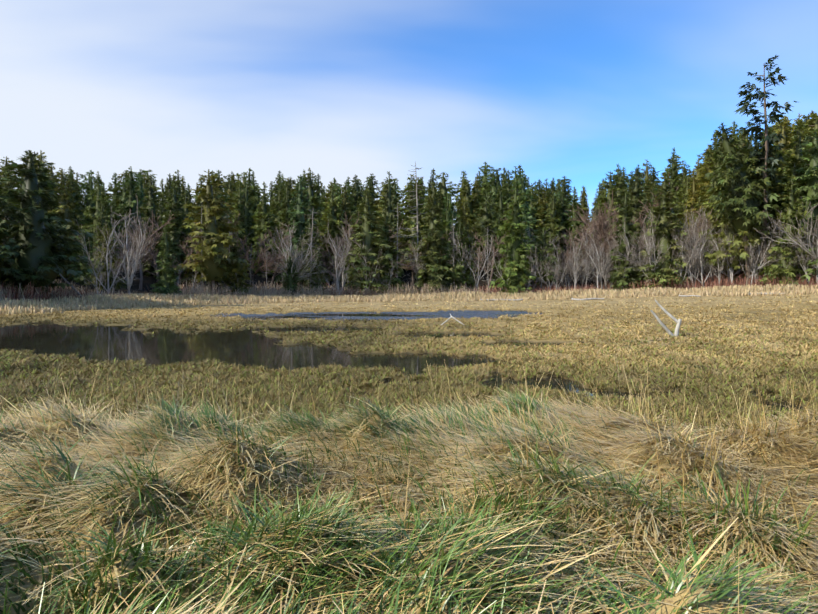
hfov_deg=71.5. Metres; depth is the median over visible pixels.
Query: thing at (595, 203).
conifer
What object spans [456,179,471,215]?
conifer
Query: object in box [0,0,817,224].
sky
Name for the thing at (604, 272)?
bare alder
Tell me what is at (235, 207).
conifer
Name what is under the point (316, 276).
conifer
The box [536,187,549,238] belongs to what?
conifer
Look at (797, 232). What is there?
bare alder
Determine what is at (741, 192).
leaning fir
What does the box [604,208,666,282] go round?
bare alder
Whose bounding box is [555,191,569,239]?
conifer
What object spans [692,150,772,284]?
conifer
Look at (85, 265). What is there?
conifer
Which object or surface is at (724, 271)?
bare alder
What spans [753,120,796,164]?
conifer
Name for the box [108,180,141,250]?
conifer
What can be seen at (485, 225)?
conifer
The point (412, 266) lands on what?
bare maple
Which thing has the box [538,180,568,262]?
conifer
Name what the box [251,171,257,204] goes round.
conifer
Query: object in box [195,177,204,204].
conifer
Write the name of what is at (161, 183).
conifer
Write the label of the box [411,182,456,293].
conifer
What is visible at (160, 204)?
conifer
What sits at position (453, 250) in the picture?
dead snag
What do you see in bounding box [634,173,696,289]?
conifer
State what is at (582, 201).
conifer
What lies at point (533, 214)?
conifer
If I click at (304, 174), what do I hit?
conifer
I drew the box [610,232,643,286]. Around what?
bare alder
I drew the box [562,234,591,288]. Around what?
bare alder
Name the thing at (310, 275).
dead snag
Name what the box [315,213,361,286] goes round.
bare tree
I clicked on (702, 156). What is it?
conifer
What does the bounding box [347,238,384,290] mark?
bare alder
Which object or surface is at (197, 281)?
bare alder
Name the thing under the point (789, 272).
conifer
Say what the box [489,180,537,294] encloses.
conifer
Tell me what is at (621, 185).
conifer
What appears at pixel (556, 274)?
bare alder
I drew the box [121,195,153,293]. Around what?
bare alder
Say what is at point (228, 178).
conifer
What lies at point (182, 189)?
conifer
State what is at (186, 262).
bare tree
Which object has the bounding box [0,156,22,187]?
conifer
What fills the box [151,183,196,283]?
conifer
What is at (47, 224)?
conifer
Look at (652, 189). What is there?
conifer
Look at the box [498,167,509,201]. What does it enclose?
conifer
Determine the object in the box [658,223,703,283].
bare alder
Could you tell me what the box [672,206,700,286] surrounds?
bare alder
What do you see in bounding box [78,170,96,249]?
conifer
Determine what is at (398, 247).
bare maple
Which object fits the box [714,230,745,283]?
bare alder
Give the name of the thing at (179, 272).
bare alder
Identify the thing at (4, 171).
conifer
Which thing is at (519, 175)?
conifer
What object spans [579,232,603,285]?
bare alder
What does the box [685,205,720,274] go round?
bare maple
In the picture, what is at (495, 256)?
bare tree
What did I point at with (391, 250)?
conifer
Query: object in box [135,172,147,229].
conifer
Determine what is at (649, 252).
bare alder
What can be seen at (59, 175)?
conifer
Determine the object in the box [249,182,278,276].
conifer
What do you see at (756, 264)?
bare alder
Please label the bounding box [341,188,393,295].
conifer
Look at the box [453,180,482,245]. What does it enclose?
conifer
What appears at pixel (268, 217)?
conifer
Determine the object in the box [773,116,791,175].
conifer
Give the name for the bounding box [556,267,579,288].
bare alder
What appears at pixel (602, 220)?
conifer tree
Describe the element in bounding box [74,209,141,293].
bare alder
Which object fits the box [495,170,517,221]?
conifer
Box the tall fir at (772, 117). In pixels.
[734,54,796,277]
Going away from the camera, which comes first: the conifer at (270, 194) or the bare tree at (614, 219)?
the bare tree at (614, 219)
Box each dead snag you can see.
[194,205,207,286]
[243,243,256,292]
[263,251,270,288]
[297,210,325,294]
[389,202,405,285]
[398,161,427,283]
[448,222,460,289]
[480,229,500,285]
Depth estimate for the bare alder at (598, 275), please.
93.85 m
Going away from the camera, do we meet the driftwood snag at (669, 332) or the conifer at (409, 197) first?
the driftwood snag at (669, 332)
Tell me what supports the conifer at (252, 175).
on the ground at (406, 278)
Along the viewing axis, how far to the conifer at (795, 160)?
84.91 m
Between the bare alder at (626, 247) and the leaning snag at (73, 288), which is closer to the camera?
the leaning snag at (73, 288)
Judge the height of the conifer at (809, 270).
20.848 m
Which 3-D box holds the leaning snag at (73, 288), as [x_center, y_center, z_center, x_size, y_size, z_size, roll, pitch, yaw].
[-38.612,-5.156,60.477,2.999,14.001,2.685,-43,1,2]
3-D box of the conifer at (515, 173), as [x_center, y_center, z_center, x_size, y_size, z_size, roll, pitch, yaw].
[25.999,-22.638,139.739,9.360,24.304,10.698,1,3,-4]
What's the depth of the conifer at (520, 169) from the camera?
147.58 m
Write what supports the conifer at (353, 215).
on the ground at (406, 278)
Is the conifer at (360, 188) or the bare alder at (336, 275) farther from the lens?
the conifer at (360, 188)
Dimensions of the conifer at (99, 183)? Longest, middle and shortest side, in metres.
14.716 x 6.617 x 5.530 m
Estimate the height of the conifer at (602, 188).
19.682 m
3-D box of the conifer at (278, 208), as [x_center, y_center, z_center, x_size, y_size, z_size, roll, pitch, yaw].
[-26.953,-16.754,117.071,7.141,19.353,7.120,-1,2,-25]
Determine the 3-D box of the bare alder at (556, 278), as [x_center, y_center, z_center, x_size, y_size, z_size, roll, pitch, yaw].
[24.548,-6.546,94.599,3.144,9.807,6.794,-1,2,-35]
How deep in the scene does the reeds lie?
75.31 m
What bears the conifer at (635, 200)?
on the ground at (406, 278)
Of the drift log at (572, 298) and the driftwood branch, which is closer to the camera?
the driftwood branch
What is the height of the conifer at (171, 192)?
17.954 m
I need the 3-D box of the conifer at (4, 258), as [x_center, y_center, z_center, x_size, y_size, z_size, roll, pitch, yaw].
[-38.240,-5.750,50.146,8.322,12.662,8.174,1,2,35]
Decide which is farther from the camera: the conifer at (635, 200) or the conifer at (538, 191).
the conifer at (538, 191)
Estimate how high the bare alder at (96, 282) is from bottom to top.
5.622 m
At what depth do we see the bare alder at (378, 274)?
96.43 m
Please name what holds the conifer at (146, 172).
on the ground at (406, 278)
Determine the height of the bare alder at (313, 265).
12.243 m
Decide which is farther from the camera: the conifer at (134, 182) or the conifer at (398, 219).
the conifer at (398, 219)
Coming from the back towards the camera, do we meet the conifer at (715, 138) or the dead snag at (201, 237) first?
the conifer at (715, 138)
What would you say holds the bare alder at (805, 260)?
on the ground at (406, 278)
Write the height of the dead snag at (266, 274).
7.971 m
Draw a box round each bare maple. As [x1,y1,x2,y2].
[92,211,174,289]
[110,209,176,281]
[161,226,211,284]
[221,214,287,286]
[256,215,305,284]
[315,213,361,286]
[322,236,361,278]
[374,221,410,269]
[395,226,457,272]
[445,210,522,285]
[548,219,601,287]
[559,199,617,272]
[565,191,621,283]
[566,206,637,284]
[593,206,645,285]
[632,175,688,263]
[674,213,710,272]
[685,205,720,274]
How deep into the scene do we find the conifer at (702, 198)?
110.36 m
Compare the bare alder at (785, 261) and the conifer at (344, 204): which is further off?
the conifer at (344, 204)
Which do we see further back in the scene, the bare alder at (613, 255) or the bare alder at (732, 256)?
the bare alder at (613, 255)
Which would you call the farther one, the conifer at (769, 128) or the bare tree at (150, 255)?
the conifer at (769, 128)
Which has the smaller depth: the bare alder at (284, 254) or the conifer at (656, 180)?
the bare alder at (284, 254)
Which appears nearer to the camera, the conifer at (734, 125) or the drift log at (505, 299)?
the drift log at (505, 299)
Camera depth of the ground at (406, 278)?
5.07 m
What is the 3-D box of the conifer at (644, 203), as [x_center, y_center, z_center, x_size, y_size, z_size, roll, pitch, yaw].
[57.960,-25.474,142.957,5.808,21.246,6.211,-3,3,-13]
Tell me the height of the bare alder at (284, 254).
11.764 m
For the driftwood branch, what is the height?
0.778 m
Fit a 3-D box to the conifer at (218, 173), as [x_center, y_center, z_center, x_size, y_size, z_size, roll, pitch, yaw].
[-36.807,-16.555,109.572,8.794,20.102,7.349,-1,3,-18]
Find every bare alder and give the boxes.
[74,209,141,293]
[81,260,111,294]
[93,212,150,295]
[109,265,120,293]
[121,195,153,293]
[173,266,184,290]
[190,266,205,293]
[260,228,306,279]
[265,223,309,279]
[290,225,332,284]
[317,252,355,294]
[325,219,349,294]
[335,225,356,287]
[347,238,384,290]
[371,262,384,287]
[374,258,396,291]
[406,240,424,289]
[449,216,476,289]
[463,235,502,288]
[485,229,531,282]
[524,228,549,286]
[525,250,541,290]
[528,250,549,287]
[529,234,562,288]
[534,243,562,287]
[543,240,574,286]
[546,255,563,291]
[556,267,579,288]
[559,249,574,287]
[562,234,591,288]
[564,235,586,282]
[569,232,615,285]
[575,225,615,289]
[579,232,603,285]
[579,244,603,287]
[590,229,612,288]
[598,255,615,283]
[599,260,611,289]
[602,234,615,286]
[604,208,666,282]
[604,224,638,269]
[608,235,621,271]
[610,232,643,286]
[616,226,639,286]
[628,218,672,280]
[633,234,657,282]
[638,213,716,270]
[640,218,670,281]
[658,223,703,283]
[671,208,713,284]
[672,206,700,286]
[672,228,721,285]
[674,207,719,284]
[679,243,698,275]
[683,208,714,284]
[706,237,735,279]
[707,232,730,283]
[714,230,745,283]
[720,223,745,284]
[721,212,785,277]
[746,241,762,281]
[750,242,763,283]
[751,210,796,282]
[754,197,817,285]
[762,224,783,270]
[763,197,817,277]
[769,209,802,264]
[770,242,799,279]
[794,229,814,283]
[798,239,815,280]
[799,224,817,268]
[808,241,816,267]
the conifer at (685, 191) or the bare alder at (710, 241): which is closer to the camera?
the bare alder at (710, 241)
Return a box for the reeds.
[0,283,817,314]
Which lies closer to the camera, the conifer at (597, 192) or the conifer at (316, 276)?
the conifer at (316, 276)
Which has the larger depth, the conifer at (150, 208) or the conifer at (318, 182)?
the conifer at (318, 182)
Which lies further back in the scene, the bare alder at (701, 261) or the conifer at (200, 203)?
the conifer at (200, 203)
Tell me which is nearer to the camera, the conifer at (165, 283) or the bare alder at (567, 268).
the conifer at (165, 283)
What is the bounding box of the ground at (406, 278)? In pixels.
[0,254,817,613]
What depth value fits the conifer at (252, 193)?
121.79 m
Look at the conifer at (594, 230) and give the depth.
109.10 m
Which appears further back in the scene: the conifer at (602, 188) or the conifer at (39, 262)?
the conifer at (602, 188)
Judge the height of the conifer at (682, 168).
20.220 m
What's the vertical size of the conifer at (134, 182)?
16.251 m
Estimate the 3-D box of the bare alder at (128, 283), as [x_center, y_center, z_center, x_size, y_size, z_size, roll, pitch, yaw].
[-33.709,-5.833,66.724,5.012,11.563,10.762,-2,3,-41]
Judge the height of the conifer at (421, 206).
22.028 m
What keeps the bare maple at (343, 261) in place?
on the ground at (406, 278)
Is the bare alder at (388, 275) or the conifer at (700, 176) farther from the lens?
the conifer at (700, 176)
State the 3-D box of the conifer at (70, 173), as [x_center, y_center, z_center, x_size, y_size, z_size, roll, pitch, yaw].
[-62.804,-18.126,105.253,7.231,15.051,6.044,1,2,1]
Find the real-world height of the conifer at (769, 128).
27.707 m
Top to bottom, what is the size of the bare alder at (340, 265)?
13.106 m
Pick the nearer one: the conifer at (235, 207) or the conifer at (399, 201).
the conifer at (235, 207)
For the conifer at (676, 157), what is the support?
on the ground at (406, 278)
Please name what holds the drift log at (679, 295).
on the ground at (406, 278)
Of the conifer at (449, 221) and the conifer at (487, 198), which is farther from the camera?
the conifer at (487, 198)
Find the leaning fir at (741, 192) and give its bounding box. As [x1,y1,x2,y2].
[704,123,779,284]
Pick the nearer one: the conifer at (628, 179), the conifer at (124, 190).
the conifer at (124, 190)
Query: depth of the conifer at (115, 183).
102.28 m
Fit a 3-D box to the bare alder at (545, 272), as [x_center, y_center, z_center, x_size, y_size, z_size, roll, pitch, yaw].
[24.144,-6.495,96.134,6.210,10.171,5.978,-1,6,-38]
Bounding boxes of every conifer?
[0,150,95,296]
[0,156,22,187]
[0,167,14,245]
[0,168,17,255]
[0,177,50,296]
[0,179,29,278]
[12,151,49,189]
[34,150,54,194]
[36,171,74,266]
[48,162,60,201]
[48,168,92,279]
[55,169,66,188]
[65,178,87,245]
[65,178,88,225]
[66,169,82,207]
[66,229,100,291]
[72,184,120,254]
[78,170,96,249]
[78,172,105,216]
[83,225,131,294]
[90,202,116,274]
[93,176,108,217]
[103,172,121,256]
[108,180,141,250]
[112,166,146,266]
[116,171,129,193]
[119,173,142,208]
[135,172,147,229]
[137,175,158,215]
[138,169,163,207]
[138,174,163,276]
[149,225,181,294]
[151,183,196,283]
[155,196,165,232]
[157,174,189,252]
[157,179,165,204]
[161,178,190,274]
[162,170,193,237]
[174,169,253,291]
[180,176,193,217]
[182,190,197,253]
[184,193,231,257]
[186,185,194,211]
[192,182,198,218]
[192,193,202,221]
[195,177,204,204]
[206,173,232,287]
[212,170,232,238]
[219,234,252,294]
[222,179,237,207]
[223,174,238,196]
[224,172,260,239]
[228,174,238,207]
[232,181,251,241]
[235,180,258,270]
[245,168,261,240]
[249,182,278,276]
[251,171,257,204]
[252,184,262,249]
[252,202,272,262]
[267,179,285,266]
[267,181,272,203]
[268,174,289,229]
[268,181,295,282]
[269,170,284,211]
[271,185,293,237]
[272,178,295,206]
[275,174,326,284]
[281,254,302,294]
[285,176,297,205]
[292,184,322,244]
[293,172,325,248]
[294,219,327,290]
[296,171,314,207]
[307,244,326,294]
[314,174,325,222]
[316,184,351,281]
[316,187,354,234]
[317,185,325,237]
[318,181,332,246]
[319,200,351,259]
[322,184,342,264]
[337,184,353,216]
[337,185,353,247]
[341,181,355,241]
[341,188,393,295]
[344,207,362,267]
[345,176,350,199]
[350,175,363,221]
[350,179,373,208]
[361,177,377,231]
[364,173,379,199]
[372,182,387,224]
[374,215,405,292]
[375,171,407,275]
[375,184,392,230]
[390,178,409,229]
[391,186,407,224]
[392,199,404,273]
[393,179,429,282]
[396,207,402,240]
[401,174,414,229]
[404,178,425,239]
[404,189,412,228]
[406,178,427,239]
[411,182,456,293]
[422,168,444,238]
[425,172,459,230]
[436,187,445,252]
[439,186,461,238]
[439,193,455,277]
[444,220,473,290]
[447,238,457,279]
[451,196,479,289]
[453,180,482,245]
[454,170,467,221]
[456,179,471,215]
[469,201,502,276]
[471,171,481,206]
[471,173,483,262]
[473,162,499,203]
[474,191,495,268]
[479,169,504,237]
[487,210,504,282]
[489,168,502,186]
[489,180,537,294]
[490,185,507,261]
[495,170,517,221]
[496,195,533,284]
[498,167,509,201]
[504,166,520,208]
[514,174,529,215]
[517,165,530,203]
[517,169,538,275]
[526,227,565,289]
[527,183,543,271]
[534,179,542,234]
[534,249,548,286]
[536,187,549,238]
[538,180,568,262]
[541,191,565,284]
[542,179,550,203]
[554,183,563,204]
[555,176,578,232]
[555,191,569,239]
[557,191,570,269]
[564,186,587,272]
[579,186,591,240]
[584,204,603,275]
[587,196,599,235]
[591,183,601,218]
[592,193,606,218]
[596,178,606,199]
[597,170,625,240]
[606,188,644,290]
[612,163,622,191]
[612,174,630,215]
[613,168,622,190]
[620,167,650,262]
[621,167,629,192]
[623,171,635,193]
[634,164,646,225]
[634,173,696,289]
[639,160,654,201]
[645,177,656,205]
[645,183,657,227]
[646,187,658,238]
[648,178,660,216]
[649,167,660,189]
[660,155,686,184]
[662,147,681,230]
[672,168,687,230]
[673,175,699,245]
[676,164,696,199]
[676,169,700,234]
[682,168,702,244]
[688,139,727,248]
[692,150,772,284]
[694,148,707,188]
[694,158,703,208]
[695,131,720,187]
[696,137,729,250]
[696,148,713,211]
[699,147,726,265]
[723,133,750,199]
[724,130,807,280]
[730,121,739,151]
[748,124,774,173]
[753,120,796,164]
[757,174,813,286]
[761,116,791,148]
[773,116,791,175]
[773,150,789,207]
[777,120,811,276]
[779,129,817,274]
[781,113,817,188]
[788,114,815,149]
[788,115,812,164]
[800,215,817,284]
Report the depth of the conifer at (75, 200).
90.77 m
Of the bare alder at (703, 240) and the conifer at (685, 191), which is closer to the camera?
the bare alder at (703, 240)
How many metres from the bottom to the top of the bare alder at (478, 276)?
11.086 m
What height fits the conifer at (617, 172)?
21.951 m
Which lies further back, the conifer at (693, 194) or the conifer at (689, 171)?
the conifer at (689, 171)
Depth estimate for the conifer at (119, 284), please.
66.88 m
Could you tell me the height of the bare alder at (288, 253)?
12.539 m
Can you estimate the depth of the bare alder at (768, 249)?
80.19 m
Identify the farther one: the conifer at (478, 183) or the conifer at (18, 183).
the conifer at (478, 183)
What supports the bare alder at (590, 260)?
on the ground at (406, 278)
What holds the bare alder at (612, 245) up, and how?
on the ground at (406, 278)
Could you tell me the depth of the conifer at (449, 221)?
119.88 m
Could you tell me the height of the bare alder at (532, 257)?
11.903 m
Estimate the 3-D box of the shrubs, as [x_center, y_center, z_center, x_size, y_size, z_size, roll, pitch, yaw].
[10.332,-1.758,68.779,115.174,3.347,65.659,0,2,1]
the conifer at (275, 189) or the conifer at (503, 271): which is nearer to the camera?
the conifer at (503, 271)
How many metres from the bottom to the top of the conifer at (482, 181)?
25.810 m
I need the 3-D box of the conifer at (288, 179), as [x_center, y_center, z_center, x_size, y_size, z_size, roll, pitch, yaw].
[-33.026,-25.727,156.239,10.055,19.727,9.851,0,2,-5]
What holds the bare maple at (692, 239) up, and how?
on the ground at (406, 278)
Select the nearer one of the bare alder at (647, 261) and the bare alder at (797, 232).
the bare alder at (797, 232)
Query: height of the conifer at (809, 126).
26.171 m
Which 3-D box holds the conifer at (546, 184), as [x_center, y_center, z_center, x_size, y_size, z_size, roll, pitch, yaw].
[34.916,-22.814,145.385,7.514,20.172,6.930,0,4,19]
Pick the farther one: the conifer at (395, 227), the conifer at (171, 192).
the conifer at (395, 227)
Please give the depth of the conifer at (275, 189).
136.83 m
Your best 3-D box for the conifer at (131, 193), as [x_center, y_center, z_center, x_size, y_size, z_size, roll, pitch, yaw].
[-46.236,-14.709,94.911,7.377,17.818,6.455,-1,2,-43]
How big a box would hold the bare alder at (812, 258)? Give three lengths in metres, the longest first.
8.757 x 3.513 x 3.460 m
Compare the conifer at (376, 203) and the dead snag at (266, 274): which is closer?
the dead snag at (266, 274)
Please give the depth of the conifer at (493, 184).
146.21 m
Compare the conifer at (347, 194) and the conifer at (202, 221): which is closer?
the conifer at (202, 221)
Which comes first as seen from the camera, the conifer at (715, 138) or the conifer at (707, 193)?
the conifer at (707, 193)
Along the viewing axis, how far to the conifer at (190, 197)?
130.23 m
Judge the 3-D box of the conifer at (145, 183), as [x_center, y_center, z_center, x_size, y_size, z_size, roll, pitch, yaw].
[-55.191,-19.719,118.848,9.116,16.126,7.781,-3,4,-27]
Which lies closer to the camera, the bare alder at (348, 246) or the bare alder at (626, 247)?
the bare alder at (626, 247)
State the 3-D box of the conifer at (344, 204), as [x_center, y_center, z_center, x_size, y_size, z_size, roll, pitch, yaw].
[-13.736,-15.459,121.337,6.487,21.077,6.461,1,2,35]
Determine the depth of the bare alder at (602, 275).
91.26 m
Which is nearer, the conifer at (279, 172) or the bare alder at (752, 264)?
the bare alder at (752, 264)
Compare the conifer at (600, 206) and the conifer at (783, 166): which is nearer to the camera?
the conifer at (783, 166)
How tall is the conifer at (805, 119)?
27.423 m
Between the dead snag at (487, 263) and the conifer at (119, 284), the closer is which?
the conifer at (119, 284)
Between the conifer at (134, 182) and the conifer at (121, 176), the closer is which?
the conifer at (134, 182)
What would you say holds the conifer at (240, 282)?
on the ground at (406, 278)
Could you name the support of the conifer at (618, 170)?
on the ground at (406, 278)
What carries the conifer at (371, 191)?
on the ground at (406, 278)
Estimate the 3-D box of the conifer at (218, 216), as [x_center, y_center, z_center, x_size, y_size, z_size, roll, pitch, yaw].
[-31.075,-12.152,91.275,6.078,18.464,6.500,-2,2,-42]
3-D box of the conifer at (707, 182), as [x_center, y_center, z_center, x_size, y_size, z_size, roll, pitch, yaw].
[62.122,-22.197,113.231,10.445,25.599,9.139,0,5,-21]
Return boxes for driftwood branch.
[441,314,463,324]
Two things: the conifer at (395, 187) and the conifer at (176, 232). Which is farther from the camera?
the conifer at (395, 187)
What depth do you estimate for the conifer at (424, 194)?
148.99 m
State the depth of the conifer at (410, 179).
174.60 m
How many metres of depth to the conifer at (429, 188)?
137.01 m
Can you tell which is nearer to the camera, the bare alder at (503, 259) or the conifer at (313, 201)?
the bare alder at (503, 259)
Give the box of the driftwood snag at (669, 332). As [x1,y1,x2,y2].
[650,298,681,335]
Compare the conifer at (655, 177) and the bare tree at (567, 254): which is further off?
the conifer at (655, 177)
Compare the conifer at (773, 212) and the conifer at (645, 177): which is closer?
the conifer at (773, 212)
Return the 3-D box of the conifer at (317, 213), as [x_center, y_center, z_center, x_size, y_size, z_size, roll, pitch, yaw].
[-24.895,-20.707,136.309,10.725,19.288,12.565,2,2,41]
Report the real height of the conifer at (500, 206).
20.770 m
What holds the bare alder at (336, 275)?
on the ground at (406, 278)
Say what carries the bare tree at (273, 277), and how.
on the ground at (406, 278)
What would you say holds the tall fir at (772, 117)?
on the ground at (406, 278)
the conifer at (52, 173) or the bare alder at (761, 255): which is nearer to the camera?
the bare alder at (761, 255)
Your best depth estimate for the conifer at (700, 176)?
129.50 m
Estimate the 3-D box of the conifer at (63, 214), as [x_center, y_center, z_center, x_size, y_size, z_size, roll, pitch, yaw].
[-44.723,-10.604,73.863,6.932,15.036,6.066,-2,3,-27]
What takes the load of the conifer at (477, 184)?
on the ground at (406, 278)
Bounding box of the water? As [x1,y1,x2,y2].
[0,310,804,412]
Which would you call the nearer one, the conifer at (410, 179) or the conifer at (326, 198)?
the conifer at (326, 198)
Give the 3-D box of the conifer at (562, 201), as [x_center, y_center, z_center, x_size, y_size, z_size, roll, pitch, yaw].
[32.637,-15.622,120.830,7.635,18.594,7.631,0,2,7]
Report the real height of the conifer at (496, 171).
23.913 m
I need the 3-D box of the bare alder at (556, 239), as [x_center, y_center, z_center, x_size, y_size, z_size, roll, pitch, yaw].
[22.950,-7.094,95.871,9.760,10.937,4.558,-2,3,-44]
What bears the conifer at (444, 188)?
on the ground at (406, 278)
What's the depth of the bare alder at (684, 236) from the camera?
87.23 m
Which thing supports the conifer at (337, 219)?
on the ground at (406, 278)
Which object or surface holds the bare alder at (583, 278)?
on the ground at (406, 278)
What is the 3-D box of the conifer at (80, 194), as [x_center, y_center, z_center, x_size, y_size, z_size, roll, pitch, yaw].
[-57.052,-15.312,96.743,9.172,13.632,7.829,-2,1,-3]
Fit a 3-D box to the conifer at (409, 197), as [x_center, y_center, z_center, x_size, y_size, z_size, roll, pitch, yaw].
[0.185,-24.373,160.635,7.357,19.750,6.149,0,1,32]
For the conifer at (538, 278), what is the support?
on the ground at (406, 278)
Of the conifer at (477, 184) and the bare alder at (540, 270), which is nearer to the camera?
the bare alder at (540, 270)
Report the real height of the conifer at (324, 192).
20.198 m
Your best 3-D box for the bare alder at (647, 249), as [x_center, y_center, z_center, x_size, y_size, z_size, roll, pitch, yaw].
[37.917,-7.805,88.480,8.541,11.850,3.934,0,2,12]
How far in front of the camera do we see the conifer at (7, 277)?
56.31 m
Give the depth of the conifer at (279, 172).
161.10 m
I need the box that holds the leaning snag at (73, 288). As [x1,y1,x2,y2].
[4,215,81,296]
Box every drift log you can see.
[481,299,522,300]
[571,297,603,299]
[678,294,700,296]
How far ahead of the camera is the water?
20.58 m
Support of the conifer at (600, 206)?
on the ground at (406, 278)
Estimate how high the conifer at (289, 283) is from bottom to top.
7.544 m
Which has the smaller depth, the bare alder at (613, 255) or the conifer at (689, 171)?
the bare alder at (613, 255)
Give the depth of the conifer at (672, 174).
145.07 m
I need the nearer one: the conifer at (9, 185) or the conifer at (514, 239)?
the conifer at (9, 185)
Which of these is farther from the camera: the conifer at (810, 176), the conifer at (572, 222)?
the conifer at (572, 222)
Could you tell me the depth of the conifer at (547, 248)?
95.82 m
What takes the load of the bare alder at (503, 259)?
on the ground at (406, 278)
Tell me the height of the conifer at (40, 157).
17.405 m
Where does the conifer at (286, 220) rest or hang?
on the ground at (406, 278)
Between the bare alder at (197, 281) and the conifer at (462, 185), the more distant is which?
the conifer at (462, 185)
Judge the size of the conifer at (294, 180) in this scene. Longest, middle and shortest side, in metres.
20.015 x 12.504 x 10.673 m
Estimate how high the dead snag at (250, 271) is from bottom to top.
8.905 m
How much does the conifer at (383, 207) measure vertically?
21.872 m
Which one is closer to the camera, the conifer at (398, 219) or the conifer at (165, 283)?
the conifer at (165, 283)
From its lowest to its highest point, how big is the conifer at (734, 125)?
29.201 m
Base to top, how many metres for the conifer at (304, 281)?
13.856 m
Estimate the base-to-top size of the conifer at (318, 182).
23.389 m
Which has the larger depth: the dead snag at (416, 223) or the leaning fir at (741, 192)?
the dead snag at (416, 223)
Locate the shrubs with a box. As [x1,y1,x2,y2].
[0,268,817,301]
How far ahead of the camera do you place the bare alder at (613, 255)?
93.32 m
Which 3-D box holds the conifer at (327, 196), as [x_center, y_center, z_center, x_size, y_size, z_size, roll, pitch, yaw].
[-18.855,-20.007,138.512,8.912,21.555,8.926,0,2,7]
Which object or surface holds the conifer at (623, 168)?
on the ground at (406, 278)
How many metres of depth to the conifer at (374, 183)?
176.70 m
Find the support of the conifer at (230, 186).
on the ground at (406, 278)
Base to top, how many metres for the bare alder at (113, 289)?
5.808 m
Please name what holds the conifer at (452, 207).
on the ground at (406, 278)
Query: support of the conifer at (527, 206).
on the ground at (406, 278)
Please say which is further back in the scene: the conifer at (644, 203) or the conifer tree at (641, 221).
the conifer at (644, 203)
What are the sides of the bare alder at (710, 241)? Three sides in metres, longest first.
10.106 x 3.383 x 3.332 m
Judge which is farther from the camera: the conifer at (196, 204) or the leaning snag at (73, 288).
the conifer at (196, 204)
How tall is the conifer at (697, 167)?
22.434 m
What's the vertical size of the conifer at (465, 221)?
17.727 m
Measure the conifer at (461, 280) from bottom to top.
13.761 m
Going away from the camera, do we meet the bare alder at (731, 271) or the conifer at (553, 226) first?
the bare alder at (731, 271)
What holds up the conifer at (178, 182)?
on the ground at (406, 278)
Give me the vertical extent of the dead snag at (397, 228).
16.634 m
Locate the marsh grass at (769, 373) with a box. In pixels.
[0,293,817,432]
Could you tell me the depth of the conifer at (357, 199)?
145.19 m
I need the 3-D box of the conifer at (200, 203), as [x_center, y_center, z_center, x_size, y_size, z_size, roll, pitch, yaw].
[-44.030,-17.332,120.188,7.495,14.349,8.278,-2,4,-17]
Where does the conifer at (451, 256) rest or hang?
on the ground at (406, 278)
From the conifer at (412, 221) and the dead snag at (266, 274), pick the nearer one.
the dead snag at (266, 274)
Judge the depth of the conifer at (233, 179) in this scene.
145.53 m
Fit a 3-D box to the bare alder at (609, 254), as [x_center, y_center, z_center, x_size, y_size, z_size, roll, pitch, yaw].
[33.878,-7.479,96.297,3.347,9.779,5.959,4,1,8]
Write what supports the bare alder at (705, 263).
on the ground at (406, 278)
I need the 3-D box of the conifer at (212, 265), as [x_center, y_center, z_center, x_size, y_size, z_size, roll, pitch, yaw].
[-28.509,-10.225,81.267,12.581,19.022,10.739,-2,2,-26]
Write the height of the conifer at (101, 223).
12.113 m
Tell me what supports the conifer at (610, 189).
on the ground at (406, 278)
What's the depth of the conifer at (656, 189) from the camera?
108.87 m
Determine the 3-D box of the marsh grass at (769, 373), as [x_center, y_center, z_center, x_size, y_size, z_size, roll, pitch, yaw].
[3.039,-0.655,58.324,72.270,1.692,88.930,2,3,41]
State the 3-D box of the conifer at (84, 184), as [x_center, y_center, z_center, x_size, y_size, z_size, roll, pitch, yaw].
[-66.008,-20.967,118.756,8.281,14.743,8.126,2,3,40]
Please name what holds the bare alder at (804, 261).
on the ground at (406, 278)
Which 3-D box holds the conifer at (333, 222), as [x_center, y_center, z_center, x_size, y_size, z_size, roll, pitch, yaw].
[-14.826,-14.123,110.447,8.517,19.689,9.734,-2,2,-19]
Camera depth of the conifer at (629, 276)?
90.40 m
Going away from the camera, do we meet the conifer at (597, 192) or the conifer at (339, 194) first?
the conifer at (339, 194)
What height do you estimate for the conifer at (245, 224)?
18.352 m
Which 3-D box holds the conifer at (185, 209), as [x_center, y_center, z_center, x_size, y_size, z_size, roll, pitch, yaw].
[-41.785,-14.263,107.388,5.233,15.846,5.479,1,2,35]
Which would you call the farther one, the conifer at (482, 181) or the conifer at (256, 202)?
the conifer at (482, 181)
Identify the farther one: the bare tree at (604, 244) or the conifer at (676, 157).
the conifer at (676, 157)
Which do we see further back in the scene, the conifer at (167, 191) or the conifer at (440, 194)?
the conifer at (440, 194)
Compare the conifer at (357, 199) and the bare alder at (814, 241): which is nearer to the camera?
the bare alder at (814, 241)
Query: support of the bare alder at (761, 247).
on the ground at (406, 278)
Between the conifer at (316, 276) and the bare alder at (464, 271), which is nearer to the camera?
the conifer at (316, 276)
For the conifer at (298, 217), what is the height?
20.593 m
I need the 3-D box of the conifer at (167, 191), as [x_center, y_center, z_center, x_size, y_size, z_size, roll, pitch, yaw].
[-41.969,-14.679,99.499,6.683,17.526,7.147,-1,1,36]
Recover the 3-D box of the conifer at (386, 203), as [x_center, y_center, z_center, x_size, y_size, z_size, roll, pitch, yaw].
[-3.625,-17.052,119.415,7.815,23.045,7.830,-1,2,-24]
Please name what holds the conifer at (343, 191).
on the ground at (406, 278)

